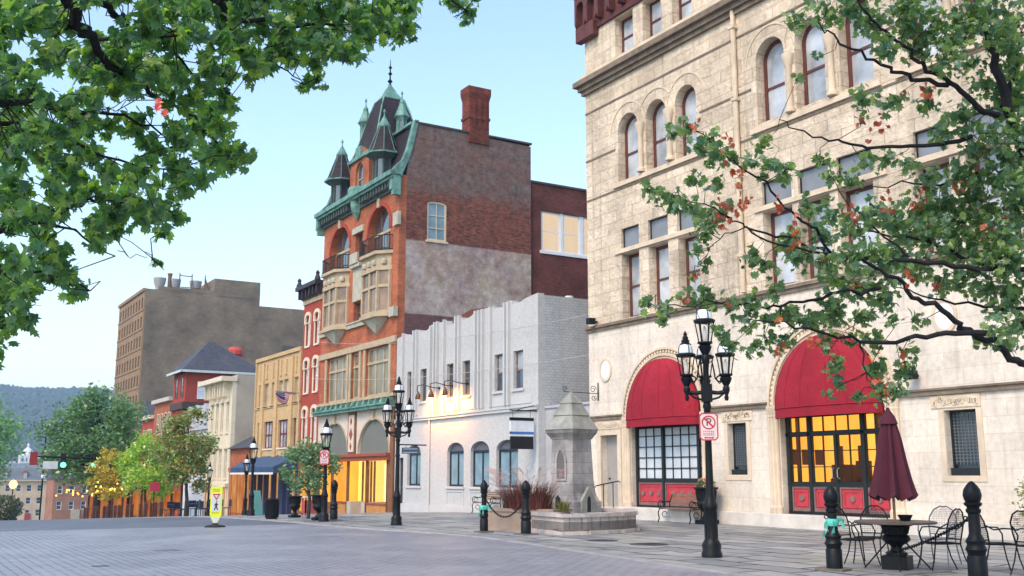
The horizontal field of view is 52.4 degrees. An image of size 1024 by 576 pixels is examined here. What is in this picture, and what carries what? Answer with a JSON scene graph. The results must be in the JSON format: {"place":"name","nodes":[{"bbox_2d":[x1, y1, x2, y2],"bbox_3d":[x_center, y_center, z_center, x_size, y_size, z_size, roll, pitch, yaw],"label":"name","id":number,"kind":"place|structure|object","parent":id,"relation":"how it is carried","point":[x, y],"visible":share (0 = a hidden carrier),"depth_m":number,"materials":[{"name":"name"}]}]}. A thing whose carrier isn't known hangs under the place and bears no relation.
{"place":"outdoors","nodes":[
{"label":"outdoors","id":0,"kind":"place"},
{"bbox_2d":[0,393,31,487],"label":"street tree","id":1,"kind":"object","parent":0,"point":[8,432],"visible":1,"depth_m":133.07,"materials":[{"name":"green plant"}]},
{"bbox_2d":[0,517,298,531],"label":"road","id":2,"kind":"structure","parent":0,"point":[74,524],"depth_m":33.24,"materials":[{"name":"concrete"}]},
{"bbox_2d":[94,516,762,575],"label":"kerb","id":3,"kind":"structure","parent":2,"relation":"on","point":[647,560],"depth_m":21.39,"materials":[{"name":"concrete"}]},
{"bbox_2d":[0,0,480,369],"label":"maple tree","id":4,"kind":"object","parent":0,"point":[113,71],"visible":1,"depth_m":7.29,"materials":[{"name":"green plant"}]},
{"bbox_2d":[249,490,262,515],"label":"sandwich board","id":5,"kind":"object","parent":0,"point":[258,509],"visible":0.62,"depth_m":44.50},
{"bbox_2d":[0,0,586,389],"label":"sky","id":6,"kind":"structure","parent":0,"point":[259,225],"materials":[{"name":"blue"}]},
{"bbox_2d":[0,524,737,575],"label":"brick road","id":7,"kind":"structure","parent":0,"point":[287,550],"depth_m":19.34,"materials":[{"name":"brick"}]},
{"bbox_2d":[205,487,225,527],"bbox_3d":[-8.589,6.359,30.175,0.600,1.160,0.591,6,-12,-30],"label":"crossing sign","id":8,"kind":"object","parent":7,"relation":"on","point":[216,504],"visible":0.97,"depth_m":30.18,"materials":[{"name":"plastic"}]},
{"bbox_2d":[484,465,569,509],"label":"fountain grass","id":9,"kind":"object","parent":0,"point":[538,499],"depth_m":27.52,"materials":[{"name":"brown plant"}]},
{"bbox_2d":[198,512,1023,575],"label":"pavement","id":10,"kind":"structure","parent":0,"point":[763,550],"depth_m":21.80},
{"bbox_2d":[29,452,130,503],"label":"signal mast","id":11,"kind":"object","parent":10,"relation":"on","point":[34,456],"visible":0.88,"depth_m":68.40,"materials":[{"name":"metal"}]},
{"bbox_2d":[26,380,150,518],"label":"street tree","id":12,"kind":"object","parent":10,"relation":"on","point":[90,435],"visible":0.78,"depth_m":78.16,"materials":[{"name":"green plant"}]},
{"bbox_2d":[85,447,129,515],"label":"street tree","id":13,"kind":"object","parent":10,"relation":"on","point":[106,475],"visible":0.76,"depth_m":68.69,"materials":[{"name":"yellow plant"}]},
{"bbox_2d":[87,488,142,517],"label":"terrace screen","id":14,"kind":"object","parent":10,"relation":"on","point":[102,503],"visible":0.15,"depth_m":83.28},
{"bbox_2d":[110,484,157,517],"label":"terrace screen","id":15,"kind":"object","parent":10,"relation":"on","point":[122,501],"visible":0.11,"depth_m":74.75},
{"bbox_2d":[109,429,182,516],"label":"street tree","id":16,"kind":"object","parent":10,"relation":"on","point":[144,477],"visible":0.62,"depth_m":60.27,"materials":[{"name":"green plant"}]},
{"bbox_2d":[129,483,182,516],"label":"terrace screen","id":17,"kind":"object","parent":10,"relation":"on","point":[175,496],"visible":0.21,"depth_m":68.29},
{"bbox_2d":[145,405,220,515],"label":"street tree","id":18,"kind":"object","parent":10,"relation":"on","point":[195,462],"visible":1,"depth_m":51.57,"materials":[{"name":"green plant"}]},
{"bbox_2d":[241,454,250,514],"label":"street lamp","id":19,"kind":"object","parent":10,"relation":"on","point":[246,473],"visible":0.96,"depth_m":56.69,"materials":[{"name":"metal"}]},
{"bbox_2d":[247,436,258,515],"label":"street lamp","id":20,"kind":"object","parent":10,"relation":"on","point":[254,447],"visible":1,"depth_m":43.91,"materials":[{"name":"metal"}]},
{"bbox_2d":[265,498,279,518],"bbox_3d":[-8.439,7.759,36.575,0.508,0.710,0.500,6,-12,-30],"label":"litter bin","id":21,"kind":"object","parent":10,"relation":"on","point":[271,508],"visible":0.98,"depth_m":36.39,"materials":[{"name":"metal"}]},
{"bbox_2d":[288,496,302,517],"bbox_3d":[-7.983,8.040,38.222,0.540,0.780,0.532,6,-12,-30],"label":"pavement planter","id":22,"kind":"object","parent":10,"relation":"on","point":[294,503],"visible":1,"depth_m":38.08,"materials":[{"name":"black paint"}]},
{"bbox_2d":[276,436,342,518],"bbox_3d":[-7.197,6.677,36.572,2.343,2.922,2.382,6,-12,-30],"label":"street tree","id":23,"kind":"object","parent":10,"relation":"on","point":[307,459],"visible":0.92,"depth_m":36.42,"materials":[{"name":"green plant"}]},
{"bbox_2d":[311,495,320,519],"bbox_3d":[-6.469,7.361,34.884,0.576,0.832,0.567,6,-12,-30],"label":"pavement planter","id":24,"kind":"object","parent":10,"relation":"on","point":[316,502],"visible":0.63,"depth_m":34.72,"materials":[{"name":"black paint"}]},
{"bbox_2d":[318,419,332,521],"bbox_3d":[-6.053,5.885,33.732,0.421,3.304,0.421,6,-12,-30],"label":"street lamp","id":25,"kind":"object","parent":10,"relation":"on","point":[324,514],"visible":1,"depth_m":33.60,"materials":[{"name":"metal"}]},
{"bbox_2d":[329,480,342,520],"bbox_3d":[-5.895,7.051,34.460,0.456,1.373,0.456,6,-12,-30],"label":"bollard","id":26,"kind":"object","parent":10,"relation":"on","point":[334,505],"visible":0.98,"depth_m":34.38,"materials":[{"name":"metal"}]},
{"bbox_2d":[382,376,414,525],"bbox_3d":[-3.404,4.829,31.025,0.843,4.387,0.844,-10,-14,43],"label":"street lamp","id":27,"kind":"object","parent":10,"relation":"on","point":[396,518],"visible":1,"depth_m":31.06,"materials":[{"name":"metal"}]},
{"bbox_2d":[474,480,493,532],"bbox_3d":[-0.726,5.680,26.979,0.383,1.373,0.383,6,-12,-30],"label":"bollard","id":28,"kind":"object","parent":10,"relation":"on","point":[484,516],"visible":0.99,"depth_m":26.88,"materials":[{"name":"metal"}]},
{"bbox_2d":[513,480,538,535],"bbox_3d":[0.345,5.464,25.775,0.456,1.373,0.456,6,-12,-30],"label":"bollard","id":29,"kind":"object","parent":10,"relation":"on","point":[525,517],"visible":1,"depth_m":25.68,"materials":[{"name":"metal"}]},
{"bbox_2d":[488,507,572,530],"bbox_3d":[0.426,6.173,27.745,2.226,0.580,0.954,-7,-12,34],"label":"stone planter","id":30,"kind":"object","parent":10,"relation":"on","point":[499,523],"visible":0.38,"depth_m":27.59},
{"bbox_2d":[544,401,589,490],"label":"alley wall","id":31,"kind":"structure","parent":10,"relation":"on","point":[551,410],"depth_m":40.70,"materials":[{"name":"paint"}]},
{"bbox_2d":[530,392,639,535],"bbox_3d":[1.968,4.634,28.286,3.463,3.800,4.857,3,-11,-17],"label":"stone fountain","id":32,"kind":"object","parent":10,"relation":"on","point":[571,429],"visible":0.94,"depth_m":28.88,"materials":[{"name":"stone"}]},
{"bbox_2d":[657,494,701,523],"bbox_3d":[5.218,6.833,32.198,0.644,0.882,1.543,6,-12,-30],"label":"park bench","id":33,"kind":"object","parent":10,"relation":"on","point":[678,500],"visible":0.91,"depth_m":32.46,"materials":[{"name":"wood"}]},
{"bbox_2d":[676,298,734,557],"bbox_3d":[3.597,2.489,19.137,0.920,4.781,0.919,8,-13,-37],"label":"street lamp","id":34,"kind":"object","parent":10,"relation":"on","point":[711,545],"visible":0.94,"depth_m":19.16,"materials":[{"name":"metal"}]},
{"bbox_2d":[699,413,718,440],"bbox_3d":[3.579,2.523,18.927,0.340,0.500,0.038,-1,-10,6],"label":"no parking sign","id":35,"kind":"object","parent":34,"relation":"attached to","point":[708,426],"visible":1,"depth_m":18.91,"materials":[{"name":"metal"}]},
{"bbox_2d":[693,487,718,523],"bbox_3d":[5.884,6.582,31.464,0.756,1.092,0.745,6,-12,-30],"label":"flower urn","id":36,"kind":"object","parent":10,"relation":"on","point":[700,492],"visible":0.56,"depth_m":31.32,"materials":[{"name":"black paint"}]},
{"bbox_2d":[815,485,852,571],"bbox_3d":[5.000,3.757,16.219,0.446,1.344,0.446,-9,-14,41],"label":"bollard","id":37,"kind":"object","parent":10,"relation":"on","point":[833,543],"visible":0.97,"depth_m":16.11,"materials":[{"name":"metal"}]},
{"bbox_2d":[822,518,844,537],"bbox_3d":[5.015,3.758,16.196,0.339,0.354,0.211,-9,-13,40],"label":"ribbon","id":38,"kind":"object","parent":37,"relation":"attached to","point":[832,522],"visible":1,"depth_m":16.17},
{"bbox_2d":[837,506,880,565],"bbox_3d":[5.565,4.047,16.959,0.544,0.952,0.680,9,-13,-40],"label":"patio chair","id":39,"kind":"object","parent":10,"relation":"on","point":[850,539],"visible":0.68,"depth_m":17.06,"materials":[{"name":"metal"}]},
{"bbox_2d":[851,505,888,564],"bbox_3d":[6.073,4.160,17.584,0.544,0.952,0.680,-7,-12,33],"label":"patio chair","id":40,"kind":"object","parent":10,"relation":"on","point":[872,530],"visible":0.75,"depth_m":17.77,"materials":[{"name":"metal"}]},
{"bbox_2d":[852,519,951,575],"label":"patio table","id":41,"kind":"object","parent":10,"relation":"on","point":[896,559],"visible":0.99,"depth_m":15.88,"materials":[{"name":"metal"}]},
{"bbox_2d":[868,408,917,520],"bbox_3d":[5.926,2.920,16.222,0.686,2.100,0.686,-7,-13,36],"label":"patio umbrella","id":42,"kind":"object","parent":41,"relation":"on","point":[892,478],"visible":0.99,"depth_m":16.12,"materials":[{"name":"red fabric"}]},
{"bbox_2d":[917,505,961,565],"bbox_3d":[7.088,4.101,17.260,0.544,0.952,0.680,-9,-13,40],"label":"patio chair","id":43,"kind":"object","parent":10,"relation":"on","point":[939,531],"visible":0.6,"depth_m":17.44,"materials":[{"name":"metal"}]},
{"bbox_2d":[917,508,966,570],"bbox_3d":[6.651,3.885,16.060,0.680,0.952,0.544,1,-10,-6],"label":"patio chair","id":44,"kind":"object","parent":10,"relation":"on","point":[946,542],"visible":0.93,"depth_m":16.12,"materials":[{"name":"metal"}]},
{"bbox_2d":[962,481,988,575],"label":"bollard","id":45,"kind":"object","parent":10,"relation":"on","point":[976,549],"visible":1,"depth_m":14.52,"materials":[{"name":"metal"}]},
{"bbox_2d":[885,518,967,552],"bbox_3d":[6.752,4.104,17.103,0.066,0.886,5.023,-1,-10,6],"label":"chain","id":46,"kind":"object","parent":45,"relation":"hanging from","point":[960,523],"visible":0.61,"depth_m":16.07,"materials":[{"name":"metal"}]},
{"bbox_2d":[980,514,1023,570],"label":"patio chair","id":47,"kind":"object","parent":10,"relation":"on","point":[989,543],"visible":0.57,"depth_m":15.70,"materials":[{"name":"metal"}]},
{"bbox_2d":[1009,510,1023,574],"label":"patio chair","id":48,"kind":"object","parent":10,"relation":"on","point":[1014,524],"visible":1,"depth_m":15.38,"materials":[{"name":"metal"}]},
{"bbox_3d":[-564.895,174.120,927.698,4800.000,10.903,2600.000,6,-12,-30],"label":"ground","id":49,"kind":"structure","parent":0,"visible":0},
{"bbox_2d":[0,494,23,520],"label":"bush","id":50,"kind":"object","parent":49,"relation":"on","point":[13,509],"visible":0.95,"depth_m":106.00,"materials":[{"name":"green plant"}]},
{"bbox_2d":[0,463,48,519],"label":"mansard building","id":51,"kind":"structure","parent":49,"relation":"on","point":[27,489],"depth_m":269.63,"materials":[{"name":"white paint"}]},
{"bbox_2d":[44,470,101,519],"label":"brick house","id":52,"kind":"structure","parent":49,"relation":"on","point":[62,504],"depth_m":173.81,"materials":[{"name":"red brick"}]},
{"bbox_2d":[136,401,154,516],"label":"terrace building","id":53,"kind":"structure","parent":49,"relation":"on","point":[149,408],"depth_m":101.50,"materials":[{"name":"brick"}]},
{"bbox_2d":[148,395,172,516],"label":"terrace building","id":54,"kind":"structure","parent":49,"relation":"on","point":[162,406],"depth_m":96.82,"materials":[{"name":"red brick"}]},
{"bbox_2d":[182,403,208,515],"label":"white house","id":55,"kind":"structure","parent":49,"relation":"on","point":[199,429],"depth_m":85.39,"materials":[{"name":"paint"}]},
{"bbox_2d":[114,279,303,517],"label":"office block","id":56,"kind":"structure","parent":49,"relation":"on","point":[163,331],"depth_m":205.36,"materials":[{"name":"concrete"}]},
{"bbox_2d":[166,342,255,516],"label":"tower building","id":57,"kind":"structure","parent":49,"relation":"on","point":[208,360],"depth_m":91.86,"materials":[{"name":"brick"}]},
{"bbox_2d":[198,375,254,515],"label":"cream building","id":58,"kind":"structure","parent":49,"relation":"on","point":[231,402],"depth_m":78.40,"materials":[{"name":"paint"}]},
{"bbox_2d":[227,436,252,515],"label":"shop","id":59,"kind":"structure","parent":49,"relation":"on","point":[239,451],"depth_m":74.67,"materials":[{"name":"wood"}]},
{"bbox_2d":[230,346,302,514],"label":"buff building","id":60,"kind":"structure","parent":49,"relation":"on","point":[276,427],"depth_m":68.17,"materials":[{"name":"brick"}]},
{"bbox_2d":[262,421,272,449],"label":"window","id":61,"kind":"structure","parent":60,"relation":"in","point":[269,425],"depth_m":70.10,"materials":[{"name":"glass"}]},
{"bbox_2d":[276,419,287,449],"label":"window","id":62,"kind":"structure","parent":60,"relation":"in","point":[283,423],"depth_m":67.57,"materials":[{"name":"glass"}]},
{"bbox_2d":[275,391,298,403],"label":"flag","id":63,"kind":"object","parent":60,"relation":"attached to","point":[282,397],"visible":1,"depth_m":64.73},
{"bbox_2d":[295,270,322,513],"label":"narrow building","id":64,"kind":"structure","parent":49,"relation":"on","point":[310,294],"depth_m":63.80,"materials":[{"name":"brick"}]},
{"bbox_2d":[303,357,309,394],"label":"window","id":65,"kind":"structure","parent":64,"relation":"in","point":[307,359],"depth_m":64.50,"materials":[{"name":"white paint"}]},
{"bbox_2d":[304,312,311,347],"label":"window","id":66,"kind":"structure","parent":64,"relation":"in","point":[308,313],"depth_m":64.99,"materials":[{"name":"white paint"}]},
{"bbox_2d":[312,355,318,392],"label":"window","id":67,"kind":"structure","parent":64,"relation":"in","point":[315,356],"depth_m":63.18,"materials":[{"name":"white paint"}]},
{"bbox_2d":[313,308,320,345],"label":"window","id":68,"kind":"structure","parent":64,"relation":"in","point":[317,309],"depth_m":63.67,"materials":[{"name":"white paint"}]},
{"bbox_2d":[311,59,531,513],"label":"victorian building","id":69,"kind":"structure","parent":49,"relation":"on","point":[422,226],"depth_m":56.82,"materials":[{"name":"orange brick"}]},
{"bbox_2d":[329,356,345,402],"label":"window","id":70,"kind":"structure","parent":69,"relation":"in","point":[337,388],"depth_m":60.17,"materials":[{"name":"glass"}]},
{"bbox_2d":[336,229,349,268],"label":"window","id":71,"kind":"structure","parent":69,"relation":"in","point":[343,247],"depth_m":61.88,"materials":[{"name":"glass"}]},
{"bbox_2d":[353,353,358,398],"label":"window","id":72,"kind":"structure","parent":69,"relation":"in","point":[356,356],"depth_m":57.86,"materials":[{"name":"glass"}]},
{"bbox_2d":[361,461,375,501],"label":"door","id":73,"kind":"structure","parent":69,"relation":"in","point":[370,462],"depth_m":56.24,"materials":[{"name":"glass"}]},
{"bbox_2d":[367,345,388,395],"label":"window","id":74,"kind":"structure","parent":69,"relation":"in","point":[377,357],"depth_m":55.28,"materials":[{"name":"glass"}]},
{"bbox_2d":[374,208,390,249],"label":"window","id":75,"kind":"structure","parent":69,"relation":"in","point":[383,223],"depth_m":57.05,"materials":[{"name":"glass"}]},
{"bbox_2d":[425,202,447,243],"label":"window","id":76,"kind":"structure","parent":69,"relation":"in","point":[436,211],"depth_m":55.54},
{"bbox_2d":[394,293,589,512],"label":"white building","id":77,"kind":"structure","parent":49,"relation":"on","point":[461,432],"depth_m":44.92,"materials":[{"name":"paint"}]},
{"bbox_2d":[405,446,420,487],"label":"window","id":78,"kind":"structure","parent":77,"relation":"in","point":[415,459],"depth_m":50.33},
{"bbox_2d":[445,443,463,488],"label":"window","id":79,"kind":"structure","parent":77,"relation":"in","point":[457,451],"depth_m":46.73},
{"bbox_2d":[460,361,470,398],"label":"window","id":80,"kind":"structure","parent":77,"relation":"in","point":[467,363],"depth_m":46.64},
{"bbox_2d":[468,441,489,489],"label":"window","id":81,"kind":"structure","parent":77,"relation":"in","point":[481,449],"depth_m":44.93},
{"bbox_2d":[492,354,502,393],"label":"window","id":82,"kind":"structure","parent":77,"relation":"in","point":[499,357],"depth_m":44.25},
{"bbox_2d":[494,440,517,489],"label":"window","id":83,"kind":"structure","parent":77,"relation":"in","point":[507,456],"depth_m":42.99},
{"bbox_2d":[511,350,523,391],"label":"window","id":84,"kind":"structure","parent":77,"relation":"in","point":[519,354],"depth_m":42.91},
{"bbox_2d":[509,405,536,448],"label":"hanging sign","id":85,"kind":"object","parent":77,"relation":"attached to","point":[521,429],"visible":1,"depth_m":40.59,"materials":[{"name":"metal"}]},
{"bbox_2d":[531,180,587,298],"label":"brick block","id":86,"kind":"structure","parent":49,"relation":"on","point":[559,259],"depth_m":59.61,"materials":[{"name":"red brick"}]},
{"bbox_2d":[541,211,559,251],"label":"window","id":87,"kind":"structure","parent":86,"relation":"in","point":[550,222],"depth_m":59.51,"materials":[{"name":"glass"}]},
{"bbox_2d":[563,214,579,254],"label":"window","id":88,"kind":"structure","parent":86,"relation":"in","point":[571,240],"depth_m":60.24,"materials":[{"name":"glass"}]},
{"bbox_2d":[572,0,1023,540],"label":"stone building","id":89,"kind":"structure","parent":49,"relation":"on","point":[790,444],"depth_m":31.21,"materials":[{"name":"stone"}]},
{"bbox_2d":[607,435,617,506],"bbox_3d":[3.673,6.448,36.781,0.125,2.520,1.070,6,-12,-30],"label":"door","id":90,"kind":"structure","parent":89,"relation":"in","point":[612,475],"depth_m":36.97,"materials":[{"name":"metal"}]},
{"bbox_2d":[622,15,632,52],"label":"window","id":91,"kind":"structure","parent":89,"relation":"in","point":[627,24],"depth_m":38.78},
{"bbox_2d":[625,115,638,178],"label":"window","id":92,"kind":"structure","parent":89,"relation":"in","point":[631,136],"depth_m":37.92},
{"bbox_2d":[629,253,640,316],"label":"window","id":93,"kind":"structure","parent":89,"relation":"in","point":[634,268],"depth_m":37.00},
{"bbox_2d":[640,484,661,502],"bbox_3d":[4.686,6.891,34.937,0.048,0.615,1.180,6,-12,-30],"label":"door panel","id":94,"kind":"structure","parent":89,"relation":"in","point":[654,498],"depth_m":34.91,"materials":[{"name":"red paint"}]},
{"bbox_2d":[650,0,660,36],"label":"window","id":95,"kind":"structure","parent":89,"relation":"in","point":[655,7],"depth_m":37.39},
{"bbox_2d":[653,101,666,167],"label":"window","id":96,"kind":"structure","parent":89,"relation":"in","point":[659,130],"depth_m":36.56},
{"bbox_2d":[656,244,669,310],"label":"window","id":97,"kind":"structure","parent":89,"relation":"in","point":[662,258],"depth_m":35.69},
{"bbox_2d":[667,484,696,502],"bbox_3d":[5.505,6.648,33.590,0.048,0.615,1.550,6,-12,-30],"label":"door panel","id":98,"kind":"structure","parent":89,"relation":"in","point":[677,488],"depth_m":33.69,"materials":[{"name":"red paint"}]},
{"bbox_2d":[679,0,691,19],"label":"window","id":99,"kind":"structure","parent":89,"relation":"in","point":[685,7],"depth_m":35.98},
{"bbox_2d":[682,87,696,155],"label":"window","id":100,"kind":"structure","parent":89,"relation":"in","point":[689,100],"depth_m":35.22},
{"bbox_2d":[685,236,700,300],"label":"window","id":101,"kind":"structure","parent":89,"relation":"in","point":[690,263],"depth_m":34.42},
{"bbox_2d":[732,423,747,474],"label":"grille window","id":102,"kind":"structure","parent":89,"relation":"in","point":[739,429],"depth_m":31.51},
{"bbox_2d":[763,39,785,120],"bbox_3d":[8.140,-6.333,31.709,0.070,2.624,1.194,6,-12,-30],"label":"window","id":103,"kind":"structure","parent":89,"relation":"in","point":[774,76],"depth_m":31.88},
{"bbox_2d":[771,208,795,284],"bbox_3d":[8.158,-1.181,30.751,0.070,2.344,1.224,6,-12,-30],"label":"window","id":104,"kind":"structure","parent":89,"relation":"in","point":[779,223],"depth_m":30.97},
{"bbox_2d":[794,488,809,507],"bbox_3d":[8.160,5.902,29.217,0.048,0.535,0.570,6,-12,-30],"label":"door panel","id":105,"kind":"structure","parent":89,"relation":"in","point":[798,491],"depth_m":29.22,"materials":[{"name":"red paint"}]},
{"bbox_2d":[802,22,826,105],"bbox_3d":[8.949,-6.572,30.379,0.070,2.624,1.144,6,-12,-30],"label":"window","id":106,"kind":"structure","parent":89,"relation":"in","point":[815,83],"depth_m":30.54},
{"bbox_2d":[808,198,831,278],"bbox_3d":[8.890,-1.398,29.548,0.070,2.344,1.174,6,-12,-30],"label":"window","id":107,"kind":"structure","parent":89,"relation":"in","point":[813,271],"depth_m":29.80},
{"bbox_2d":[842,489,863,509],"bbox_3d":[9.087,5.627,27.693,0.048,0.535,0.720,6,-12,-30],"label":"door panel","id":108,"kind":"structure","parent":89,"relation":"in","point":[846,493],"depth_m":27.68,"materials":[{"name":"red paint"}]},
{"bbox_2d":[845,0,873,87],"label":"window","id":109,"kind":"structure","parent":89,"relation":"in","point":[860,71],"depth_m":29.12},
{"bbox_2d":[846,184,876,267],"bbox_3d":[9.647,-1.622,28.302,0.070,2.344,1.224,6,-12,-30],"label":"window","id":110,"kind":"structure","parent":89,"relation":"in","point":[858,200],"depth_m":28.53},
{"bbox_2d":[913,0,940,59],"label":"window","id":111,"kind":"structure","parent":89,"relation":"in","point":[933,51],"depth_m":27.14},
{"bbox_2d":[923,162,951,252],"bbox_3d":[10.906,-1.994,26.233,0.070,2.344,1.024,6,-12,-30],"label":"window","id":112,"kind":"structure","parent":89,"relation":"in","point":[943,165],"depth_m":26.37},
{"bbox_2d":[949,409,980,475],"bbox_3d":[10.896,3.693,24.890,0.230,1.570,0.890,6,-12,-30],"label":"grille window","id":113,"kind":"structure","parent":89,"relation":"in","point":[964,438],"depth_m":24.98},
{"bbox_2d":[974,146,1015,241],"bbox_3d":[11.702,-2.230,24.924,0.070,2.344,1.224,6,-12,-30],"label":"window","id":114,"kind":"structure","parent":89,"relation":"in","point":[980,165],"depth_m":25.19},
{"bbox_2d":[638,0,1023,409],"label":"maple tree","id":115,"kind":"object","parent":49,"relation":"on","point":[1008,103],"visible":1,"depth_m":12.15,"materials":[{"name":"green plant"}]},
{"bbox_3d":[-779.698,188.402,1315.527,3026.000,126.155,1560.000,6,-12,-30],"label":"hill","id":116,"kind":"structure","parent":0,"visible":0},
{"bbox_2d":[0,384,113,467],"bbox_3d":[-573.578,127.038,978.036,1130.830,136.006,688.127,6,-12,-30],"label":"forest","id":117,"kind":"object","parent":116,"relation":"on","point":[31,401],"visible":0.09,"depth_m":1096.13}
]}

